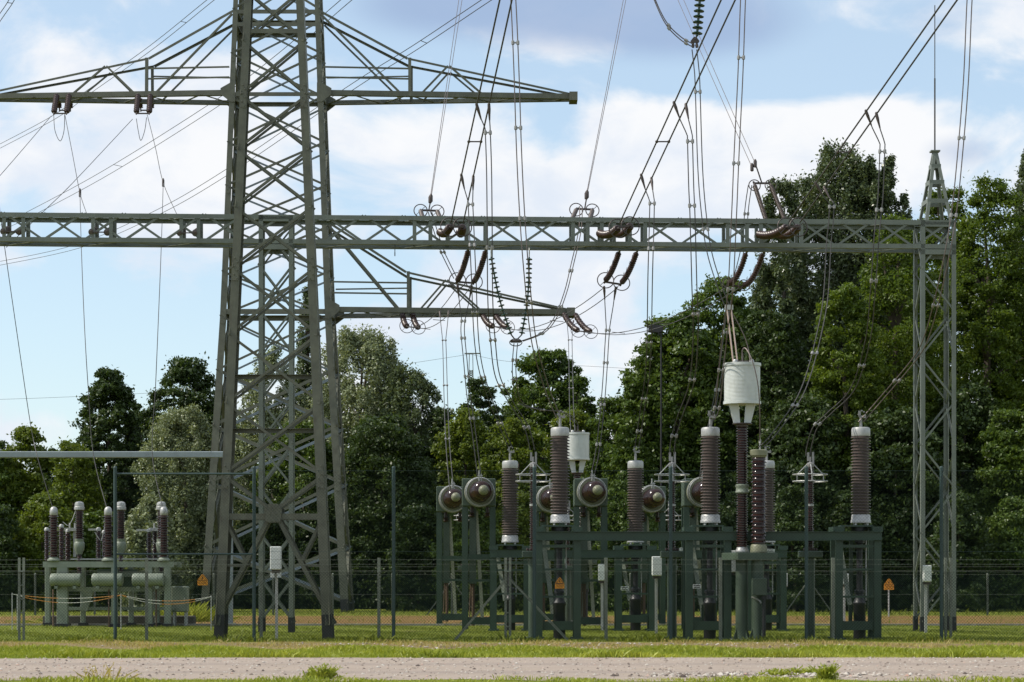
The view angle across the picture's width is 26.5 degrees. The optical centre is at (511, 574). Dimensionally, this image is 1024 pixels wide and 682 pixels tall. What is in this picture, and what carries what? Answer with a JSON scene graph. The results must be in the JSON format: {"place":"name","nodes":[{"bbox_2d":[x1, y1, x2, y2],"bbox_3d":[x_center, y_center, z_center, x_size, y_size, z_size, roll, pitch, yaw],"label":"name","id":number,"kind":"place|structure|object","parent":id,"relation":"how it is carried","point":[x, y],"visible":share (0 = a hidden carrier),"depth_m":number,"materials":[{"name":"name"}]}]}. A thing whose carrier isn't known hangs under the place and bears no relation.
{"place":"outdoors","nodes":[
{"label":"outdoors","id":0,"kind":"place"},
{"bbox_2d":[0,656,1023,681],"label":"gravel track","id":1,"kind":"structure","parent":0,"point":[420,673],"depth_m":37.26,"materials":[{"name":"beige gravel"}]},
{"bbox_2d":[0,642,1023,678],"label":"pebbles","id":2,"kind":"object","parent":1,"relation":"on","point":[738,673],"visible":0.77,"depth_m":36.68,"materials":[{"name":"grey gravel"}]},
{"bbox_2d":[0,603,1023,681],"bbox_3d":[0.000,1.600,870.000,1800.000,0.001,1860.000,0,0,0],"label":"ground","id":3,"kind":"structure","parent":0,"point":[901,617],"depth_m":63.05,"materials":[{"name":"green plant"}]},
{"bbox_2d":[0,501,33,611],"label":"shrub","id":4,"kind":"object","parent":3,"relation":"on","point":[10,553],"visible":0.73,"depth_m":92.99,"materials":[{"name":"green plant"}]},
{"bbox_2d":[0,422,67,603],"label":"tree","id":5,"kind":"object","parent":3,"relation":"on","point":[32,479],"visible":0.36,"depth_m":103.35,"materials":[{"name":"green plant"}]},
{"bbox_2d":[7,489,79,611],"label":"shrub","id":6,"kind":"object","parent":3,"relation":"on","point":[37,513],"visible":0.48,"depth_m":94.13,"materials":[{"name":"green plant"}]},
{"bbox_2d":[33,435,107,601],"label":"tree","id":7,"kind":"object","parent":3,"relation":"on","point":[78,488],"visible":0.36,"depth_m":101.48,"materials":[{"name":"green plant"}]},
{"bbox_2d":[69,507,135,610],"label":"shrub","id":8,"kind":"object","parent":3,"relation":"on","point":[92,520],"visible":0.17,"depth_m":94.97,"materials":[{"name":"green plant"}]},
{"bbox_2d":[68,365,149,568],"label":"tree","id":9,"kind":"object","parent":3,"relation":"on","point":[107,388],"visible":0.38,"depth_m":111.38,"materials":[{"name":"green plant"}]},
{"bbox_2d":[42,501,181,626],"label":"outdoor switchgear","id":10,"kind":"object","parent":3,"relation":"on","point":[58,580],"visible":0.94,"depth_m":66.03,"materials":[{"name":"green paint"}]},
{"bbox_2d":[0,451,235,623],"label":"portal frame","id":11,"kind":"object","parent":3,"relation":"on","point":[113,454],"visible":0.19,"depth_m":69.90,"materials":[{"name":"grey metal"}]},
{"bbox_2d":[117,490,193,611],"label":"shrub","id":12,"kind":"object","parent":3,"relation":"on","point":[135,540],"visible":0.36,"depth_m":93.05,"materials":[{"name":"green plant"}]},
{"bbox_2d":[123,351,241,537],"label":"tree","id":13,"kind":"object","parent":3,"relation":"on","point":[190,372],"visible":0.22,"depth_m":113.39,"materials":[{"name":"green plant"}]},
{"bbox_2d":[129,396,246,608],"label":"willow","id":14,"kind":"object","parent":3,"relation":"on","point":[166,437],"visible":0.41,"depth_m":100.02,"materials":[{"name":"green plant"}]},
{"bbox_2d":[233,504,302,608],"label":"shrub","id":15,"kind":"object","parent":3,"relation":"on","point":[246,539],"visible":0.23,"depth_m":100.33,"materials":[{"name":"green plant"}]},
{"bbox_2d":[233,342,309,590],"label":"white poplar","id":16,"kind":"object","parent":3,"relation":"on","point":[252,395],"visible":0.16,"depth_m":109.56,"materials":[{"name":"plant"}]},
{"bbox_2d":[212,0,336,638],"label":"lattice tower","id":17,"kind":"structure","parent":3,"relation":"on","point":[229,482],"depth_m":53.36,"materials":[{"name":"grey metal"}]},
{"bbox_2d":[240,414,336,602],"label":"tree","id":18,"kind":"object","parent":3,"relation":"on","point":[308,454],"visible":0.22,"depth_m":101.97,"materials":[{"name":"green plant"}]},
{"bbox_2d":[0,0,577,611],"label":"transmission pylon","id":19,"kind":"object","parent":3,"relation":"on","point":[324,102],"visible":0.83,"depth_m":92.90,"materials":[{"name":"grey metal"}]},
{"bbox_2d":[295,284,326,433],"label":"white poplar","id":20,"kind":"object","parent":3,"relation":"on","point":[303,365],"visible":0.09,"depth_m":112.75,"materials":[{"name":"green plant"}]},
{"bbox_2d":[279,506,356,608],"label":"shrub","id":21,"kind":"object","parent":3,"relation":"on","point":[300,536],"visible":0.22,"depth_m":100.36,"materials":[{"name":"green plant"}]},
{"bbox_2d":[283,318,430,551],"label":"white poplar","id":22,"kind":"object","parent":3,"relation":"on","point":[373,355],"visible":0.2,"depth_m":107.87,"materials":[{"name":"plant"}]},
{"bbox_2d":[332,497,399,608],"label":"shrub","id":23,"kind":"object","parent":3,"relation":"on","point":[375,545],"visible":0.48,"depth_m":100.06,"materials":[{"name":"green plant"}]},
{"bbox_2d":[313,412,441,608],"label":"tree","id":24,"kind":"object","parent":3,"relation":"on","point":[404,451],"visible":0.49,"depth_m":100.75,"materials":[{"name":"green plant"}]},
{"bbox_2d":[363,362,457,526],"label":"white poplar","id":25,"kind":"object","parent":3,"relation":"on","point":[399,394],"visible":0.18,"depth_m":106.44,"materials":[{"name":"green plant"}]},
{"bbox_2d":[373,499,457,610],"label":"shrub","id":26,"kind":"object","parent":3,"relation":"on","point":[421,524],"visible":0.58,"depth_m":95.09,"materials":[{"name":"green plant"}]},
{"bbox_2d":[418,407,462,588],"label":"tree","id":27,"kind":"object","parent":3,"relation":"on","point":[438,413],"visible":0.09,"depth_m":105.61,"materials":[{"name":"green plant"}]},
{"bbox_2d":[436,479,462,623],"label":"round bushing frame","id":28,"kind":"object","parent":3,"relation":"on","point":[444,545],"visible":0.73,"depth_m":68.53,"materials":[{"name":"beige paint"}]},
{"bbox_2d":[428,405,502,607],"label":"tree","id":29,"kind":"object","parent":3,"relation":"on","point":[460,431],"visible":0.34,"depth_m":103.51,"materials":[{"name":"green plant"}]},
{"bbox_2d":[429,507,503,611],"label":"shrub","id":30,"kind":"object","parent":3,"relation":"on","point":[484,529],"visible":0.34,"depth_m":92.87,"materials":[{"name":"green plant"}]},
{"bbox_2d":[0,5,956,632],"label":"gantry","id":31,"kind":"object","parent":3,"relation":"on","point":[922,251],"visible":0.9,"depth_m":60.41,"materials":[{"name":"metal"}]},
{"bbox_2d":[436,217,471,237],"bbox_3d":[-1.573,-9.300,58.977,0.859,0.527,1.725,0,0,-6],"label":"tension insulator","id":32,"kind":"object","parent":31,"relation":"attached to","point":[448,229],"visible":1,"depth_m":58.31,"materials":[{"name":"red ceramic"}]},
{"bbox_2d":[451,0,512,222],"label":"line conductor pair","id":33,"kind":"object","parent":32,"relation":"attached to","point":[469,141],"visible":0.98,"depth_m":49.81,"materials":[{"name":"metal"}]},
{"bbox_2d":[475,103,534,449],"bbox_3d":[-0.278,-6.989,52.402,0.664,7.756,4.692,0,0,13],"label":"conductor pair","id":34,"kind":"object","parent":33,"relation":"hanging from","point":[492,246],"visible":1,"depth_m":50.51,"materials":[{"name":"metal"}]},
{"bbox_2d":[596,216,639,238],"bbox_3d":[2.863,-9.299,59.095,0.855,0.593,1.993,0,0,-10],"label":"tension insulator","id":35,"kind":"object","parent":31,"relation":"attached to","point":[616,231],"visible":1,"depth_m":58.34,"materials":[{"name":"red ceramic"}]},
{"bbox_2d":[619,0,735,223],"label":"line conductor pair","id":36,"kind":"object","parent":35,"relation":"attached to","point":[657,141],"visible":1,"depth_m":50.12,"materials":[{"name":"metal"}]},
{"bbox_2d":[669,101,699,453],"bbox_3d":[4.141,-6.900,52.279,0.652,7.959,4.654,0,0,3],"label":"conductor pair","id":37,"kind":"object","parent":36,"relation":"hanging from","point":[689,207],"visible":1,"depth_m":50.15,"materials":[{"name":"metal"}]},
{"bbox_2d":[756,217,807,239],"bbox_3d":[7.318,-9.299,59.211,0.840,0.527,2.251,0,0,-12],"label":"tension insulator","id":38,"kind":"object","parent":31,"relation":"attached to","point":[784,231],"visible":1,"depth_m":58.60,"materials":[{"name":"red ceramic"}]},
{"bbox_2d":[788,0,957,222],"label":"line conductor pair","id":39,"kind":"object","parent":38,"relation":"attached to","point":[911,64],"visible":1,"depth_m":50.09,"materials":[{"name":"metal"}]},
{"bbox_2d":[758,181,835,446],"bbox_3d":[7.248,-6.531,54.016,0.713,6.901,3.463,0,0,35],"label":"conductor pair","id":40,"kind":"object","parent":39,"relation":"hanging from","point":[829,208],"visible":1,"depth_m":54.66,"materials":[{"name":"metal"}]},
{"bbox_2d":[805,109,885,455],"bbox_3d":[8.208,-6.886,52.642,0.880,7.830,4.200,0,0,-11],"label":"conductor pair","id":41,"kind":"object","parent":39,"relation":"hanging from","point":[876,211],"visible":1,"depth_m":50.80,"materials":[{"name":"metal"}]},
{"bbox_2d":[462,470,495,629],"bbox_3d":[-0.964,-0.696,62.769,0.970,4.592,2.132,0,0,0],"label":"round bushing frame","id":42,"kind":"object","parent":3,"relation":"on","point":[474,494],"visible":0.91,"depth_m":62.93,"materials":[{"name":"green paint"}]},
{"bbox_2d":[455,377,506,492],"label":"tree","id":43,"kind":"object","parent":3,"relation":"on","point":[477,391],"visible":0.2,"depth_m":119.57,"materials":[{"name":"green plant"}]},
{"bbox_2d":[0,639,1023,681],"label":"verge grass","id":44,"kind":"structure","parent":3,"relation":"on","point":[41,650],"depth_m":42.09,"materials":[{"name":"green plant"}]},
{"bbox_2d":[0,558,1023,640],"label":"fence","id":45,"kind":"object","parent":3,"relation":"on","point":[505,599],"visible":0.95,"depth_m":52.02,"materials":[{"name":"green metal"}]},
{"bbox_2d":[0,570,1023,614],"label":"fence","id":46,"kind":"object","parent":3,"relation":"on","point":[799,604],"visible":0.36,"depth_m":84.94,"materials":[{"name":"grey metal"}]},
{"bbox_2d":[473,415,552,584],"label":"tree","id":47,"kind":"object","parent":3,"relation":"on","point":[522,452],"visible":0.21,"depth_m":102.45,"materials":[{"name":"green plant"}]},
{"bbox_2d":[488,489,553,610],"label":"shrub","id":48,"kind":"object","parent":3,"relation":"on","point":[523,521],"visible":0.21,"depth_m":94.01,"materials":[{"name":"green plant"}]},
{"bbox_2d":[515,452,550,637],"bbox_3d":[0.530,-0.735,54.600,0.889,4.670,0.889,0,0,0],"label":"surge arrester","id":49,"kind":"object","parent":3,"relation":"on","point":[528,552],"visible":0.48,"depth_m":54.53,"materials":[{"name":"green metal"}]},
{"bbox_2d":[490,345,604,492],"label":"maple","id":50,"kind":"object","parent":3,"relation":"on","point":[531,394],"visible":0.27,"depth_m":120.79,"materials":[{"name":"green plant"}]},
{"bbox_2d":[536,479,563,620],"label":"round bushing frame","id":51,"kind":"object","parent":3,"relation":"on","point":[543,495],"visible":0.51,"depth_m":68.52,"materials":[{"name":"green paint"}]},
{"bbox_2d":[526,409,597,544],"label":"tree","id":52,"kind":"object","parent":3,"relation":"on","point":[580,416],"visible":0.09,"depth_m":103.61,"materials":[{"name":"green plant"}]},
{"bbox_2d":[113,466,1023,641],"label":"tall fence","id":53,"kind":"object","parent":3,"relation":"on","point":[253,550],"visible":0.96,"depth_m":51.70,"materials":[{"name":"green metal"}]},
{"bbox_2d":[564,559,596,620],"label":"equipment platform","id":54,"kind":"structure","parent":3,"relation":"on","point":[594,562],"depth_m":73.79,"materials":[{"name":"green metal"}]},
{"bbox_2d":[567,426,589,478],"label":"line trap","id":55,"kind":"object","parent":54,"relation":"on","point":[579,446],"visible":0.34,"depth_m":73.77,"materials":[{"name":"metal"}]},
{"bbox_2d":[559,373,602,475],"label":"tree","id":56,"kind":"object","parent":3,"relation":"on","point":[584,402],"visible":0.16,"depth_m":119.73,"materials":[{"name":"green plant"}]},
{"bbox_2d":[573,470,607,627],"bbox_3d":[2.279,-0.696,62.769,0.970,4.592,2.132,0,0,0],"label":"round bushing frame","id":57,"kind":"object","parent":3,"relation":"on","point":[584,489],"visible":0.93,"depth_m":62.93,"materials":[{"name":"beige paint"}]},
{"bbox_2d":[581,394,631,578],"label":"tree","id":58,"kind":"object","parent":3,"relation":"on","point":[609,410],"visible":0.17,"depth_m":101.52,"materials":[{"name":"green plant"}]},
{"bbox_2d":[588,474,666,611],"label":"shrub","id":59,"kind":"object","parent":3,"relation":"on","point":[619,503],"visible":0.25,"depth_m":93.03,"materials":[{"name":"green plant"}]},
{"bbox_2d":[488,544,788,630],"bbox_3d":[3.578,0.375,61.692,8.505,2.450,1.816,0,0,0],"label":"steel support frame","id":60,"kind":"object","parent":3,"relation":"on","point":[620,566],"visible":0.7,"depth_m":61.52,"materials":[{"name":"green paint"}]},
{"bbox_2d":[501,446,518,543],"bbox_3d":[-0.055,-2.244,62.020,0.492,2.827,0.492,0,0,0],"label":"cable bushing","id":61,"kind":"object","parent":60,"relation":"on","point":[510,508],"visible":0.94,"depth_m":61.84,"materials":[{"name":"ceramic"}]},
{"bbox_2d":[460,174,511,446],"bbox_3d":[-0.761,-6.848,58.322,0.634,6.457,7.508,0,0,7],"label":"conductor pair","id":62,"kind":"object","parent":61,"relation":"attached to","point":[474,246],"visible":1,"depth_m":55.82,"materials":[{"name":"metal"}]},
{"bbox_2d":[627,446,643,543],"bbox_3d":[3.521,-2.244,62.020,0.492,2.827,0.492,0,0,0],"label":"cable bushing","id":63,"kind":"object","parent":60,"relation":"on","point":[635,505],"visible":0.84,"depth_m":61.85,"materials":[{"name":"ceramic"}]},
{"bbox_2d":[634,174,655,447],"bbox_3d":[3.550,-6.833,58.227,0.412,6.460,7.568,0,0,2],"label":"conductor pair","id":64,"kind":"object","parent":63,"relation":"attached to","point":[648,249],"visible":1,"depth_m":55.73,"materials":[{"name":"metal"}]},
{"bbox_2d":[600,370,678,567],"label":"maple","id":65,"kind":"object","parent":3,"relation":"on","point":[618,453],"visible":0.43,"depth_m":99.34,"materials":[{"name":"green plant"}]},
{"bbox_2d":[633,479,665,623],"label":"round bushing frame","id":66,"kind":"object","parent":3,"relation":"on","point":[650,496],"visible":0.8,"depth_m":68.53,"materials":[{"name":"beige paint"}]},
{"bbox_2d":[654,452,689,637],"bbox_3d":[4.015,-0.735,54.600,0.889,4.670,0.889,0,0,0],"label":"surge arrester","id":67,"kind":"object","parent":3,"relation":"on","point":[676,553],"visible":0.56,"depth_m":54.52,"materials":[{"name":"green paint"}]},
{"bbox_2d":[612,305,751,600],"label":"maple","id":68,"kind":"object","parent":3,"relation":"on","point":[676,335],"visible":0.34,"depth_m":99.78,"materials":[{"name":"green plant"}]},
{"bbox_2d":[651,484,718,610],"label":"shrub","id":69,"kind":"object","parent":3,"relation":"on","point":[677,495],"visible":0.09,"depth_m":94.00,"materials":[{"name":"green plant"}]},
{"bbox_2d":[681,471,716,628],"bbox_3d":[5.448,-0.696,62.769,0.970,4.592,2.132,0,0,0],"label":"round bushing frame","id":70,"kind":"object","parent":3,"relation":"on","point":[693,495],"visible":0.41,"depth_m":62.93,"materials":[{"name":"green paint"}]},
{"bbox_2d":[536,525,882,639],"bbox_3d":[4.809,0.195,53.767,8.599,2.810,1.166,0,0,0],"label":"steel support frame","id":71,"kind":"object","parent":3,"relation":"on","point":[689,536],"visible":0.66,"depth_m":53.27,"materials":[{"name":"green paint"}]},
{"bbox_2d":[550,410,569,524],"bbox_3d":[1.186,-2.625,53.770,0.500,2.870,0.500,0,0,0],"label":"cable bushing","id":72,"kind":"object","parent":71,"relation":"on","point":[559,434],"visible":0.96,"depth_m":53.59,"materials":[{"name":"ceramic"}]},
{"bbox_2d":[510,0,561,417],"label":"conductor pair","id":73,"kind":"object","parent":72,"relation":"attached to","point":[524,218],"visible":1,"depth_m":49.99},
{"bbox_2d":[551,527,566,638],"bbox_3d":[1.170,0.365,53.770,0.395,3.070,0.395,0,0,0],"label":"ground cable","id":74,"kind":"object","parent":72,"relation":"attached to","point":[558,603],"visible":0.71,"depth_m":53.68,"materials":[{"name":"green metal"}]},
{"bbox_2d":[700,410,720,524],"bbox_3d":[4.903,-2.625,53.770,0.500,2.870,0.500,0,0,0],"label":"cable bushing","id":75,"kind":"object","parent":71,"relation":"on","point":[710,434],"visible":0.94,"depth_m":53.59,"materials":[{"name":"ceramic"}]},
{"bbox_2d":[702,527,717,638],"bbox_3d":[4.887,0.365,53.770,0.395,3.070,0.395,0,0,0],"label":"ground cable","id":76,"kind":"object","parent":75,"relation":"attached to","point":[709,611],"visible":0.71,"depth_m":53.68,"materials":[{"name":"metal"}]},
{"bbox_2d":[710,0,745,418],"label":"conductor pair","id":77,"kind":"object","parent":75,"relation":"attached to","point":[732,289],"visible":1,"depth_m":50.50},
{"bbox_2d":[851,410,870,524],"bbox_3d":[8.619,-2.625,53.770,0.500,2.870,0.500,0,0,0],"label":"cable bushing","id":78,"kind":"object","parent":71,"relation":"on","point":[860,434],"visible":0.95,"depth_m":53.59,"materials":[{"name":"ceramic"}]},
{"bbox_2d":[851,527,867,638],"bbox_3d":[8.587,0.365,53.770,0.395,3.070,0.395,0,0,0],"label":"ground cable","id":79,"kind":"object","parent":78,"relation":"attached to","point":[859,612],"visible":0.67,"depth_m":53.70,"materials":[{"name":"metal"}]},
{"bbox_2d":[858,0,972,421],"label":"conductor pair","id":80,"kind":"object","parent":78,"relation":"attached to","point":[963,138],"visible":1,"depth_m":49.99},
{"bbox_2d":[666,272,770,473],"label":"maple","id":81,"kind":"object","parent":3,"relation":"on","point":[710,318],"visible":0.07,"depth_m":103.08,"materials":[{"name":"green plant"}]},
{"bbox_2d":[706,490,752,610],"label":"shrub","id":82,"kind":"object","parent":3,"relation":"on","point":[731,513],"visible":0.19,"depth_m":95.15,"materials":[{"name":"green plant"}]},
{"bbox_2d":[722,553,777,639],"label":"equipment platform","id":83,"kind":"structure","parent":3,"relation":"on","point":[760,611],"depth_m":52.73,"materials":[{"name":"green paint"}]},
{"bbox_2d":[723,353,760,552],"bbox_3d":[5.611,-2.956,53.050,0.920,4.866,0.920,0,0,0],"label":"line trap","id":84,"kind":"object","parent":83,"relation":"on","point":[740,385],"visible":0.97,"depth_m":52.91,"materials":[{"name":"metal"}]},
{"bbox_2d":[750,440,767,552],"bbox_3d":[5.991,-1.979,52.830,0.427,2.912,0.427,0,0,0],"label":"voltage transformer","id":85,"kind":"object","parent":83,"relation":"on","point":[758,456],"visible":0.94,"depth_m":52.69,"materials":[{"name":"brown ceramic"}]},
{"bbox_2d":[698,307,821,565],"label":"maple","id":86,"kind":"object","parent":3,"relation":"on","point":[780,337],"visible":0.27,"depth_m":99.07,"materials":[{"name":"green plant"}]},
{"bbox_2d":[747,174,828,415],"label":"poplar","id":87,"kind":"object","parent":3,"relation":"on","point":[772,272],"visible":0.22,"depth_m":111.40,"materials":[{"name":"green plant"}]},
{"bbox_2d":[765,482,829,611],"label":"shrub","id":88,"kind":"object","parent":3,"relation":"on","point":[782,512],"visible":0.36,"depth_m":93.01,"materials":[{"name":"green plant"}]},
{"bbox_2d":[746,390,852,609],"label":"tree","id":89,"kind":"object","parent":3,"relation":"on","point":[794,441],"visible":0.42,"depth_m":95.88,"materials":[{"name":"green plant"}]},
{"bbox_2d":[792,452,827,637],"bbox_3d":[7.483,-0.735,54.600,0.889,4.670,0.889,0,0,0],"label":"surge arrester","id":90,"kind":"object","parent":3,"relation":"on","point":[811,566],"visible":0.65,"depth_m":54.50,"materials":[{"name":"green metal"}]},
{"bbox_2d":[752,137,912,472],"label":"poplar","id":91,"kind":"object","parent":3,"relation":"on","point":[819,209],"visible":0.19,"depth_m":112.64,"materials":[{"name":"green plant"}]},
{"bbox_2d":[801,282,896,550],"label":"locust","id":92,"kind":"object","parent":3,"relation":"on","point":[825,375],"visible":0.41,"depth_m":97.41,"materials":[{"name":"green plant"}]},
{"bbox_2d":[817,486,894,610],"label":"shrub","id":93,"kind":"object","parent":3,"relation":"on","point":[844,497],"visible":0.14,"depth_m":94.14,"materials":[{"name":"green plant"}]},
{"bbox_2d":[827,153,904,510],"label":"poplar","id":94,"kind":"object","parent":3,"relation":"on","point":[867,190],"visible":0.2,"depth_m":112.44,"materials":[{"name":"green plant"}]},
{"bbox_2d":[857,153,912,472],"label":"poplar","id":95,"kind":"object","parent":3,"relation":"on","point":[890,179],"visible":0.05,"depth_m":112.55,"materials":[{"name":"green plant"}]},
{"bbox_2d":[826,212,957,496],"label":"locust","id":96,"kind":"object","parent":3,"relation":"on","point":[900,291],"visible":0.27,"depth_m":100.02,"materials":[{"name":"green plant"}]},
{"bbox_2d":[879,495,937,610],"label":"shrub","id":97,"kind":"object","parent":3,"relation":"on","point":[892,512],"visible":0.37,"depth_m":94.81,"materials":[{"name":"green plant"}]},
{"bbox_2d":[840,404,978,610],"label":"tree","id":98,"kind":"object","parent":3,"relation":"on","point":[890,455],"visible":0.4,"depth_m":95.33,"materials":[{"name":"green plant"}]},
{"bbox_2d":[891,185,1001,474],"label":"locust","id":99,"kind":"object","parent":3,"relation":"on","point":[934,213],"visible":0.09,"depth_m":105.38,"materials":[{"name":"green plant"}]},
{"bbox_2d":[907,489,998,611],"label":"shrub","id":100,"kind":"object","parent":3,"relation":"on","point":[977,535],"visible":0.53,"depth_m":92.93,"materials":[{"name":"green plant"}]},
{"bbox_2d":[925,374,1012,588],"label":"tree","id":101,"kind":"object","parent":3,"relation":"on","point":[967,413],"visible":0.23,"depth_m":98.15,"materials":[{"name":"green plant"}]},
{"bbox_2d":[932,170,1023,569],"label":"locust","id":102,"kind":"object","parent":3,"relation":"on","point":[994,286],"visible":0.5,"depth_m":102.94,"materials":[{"name":"green plant"}]},
{"bbox_2d":[968,404,1023,609],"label":"tree","id":103,"kind":"object","parent":3,"relation":"on","point":[1002,451],"visible":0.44,"depth_m":96.33,"materials":[{"name":"green plant"}]},
{"bbox_2d":[982,496,1023,611],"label":"shrub","id":104,"kind":"object","parent":3,"relation":"on","point":[998,553],"visible":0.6,"depth_m":93.83,"materials":[{"name":"green plant"}]},
{"bbox_2d":[0,613,1023,649],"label":"dry grass","id":105,"kind":"structure","parent":0,"point":[122,644],"depth_m":49.45,"materials":[{"name":"plant"}]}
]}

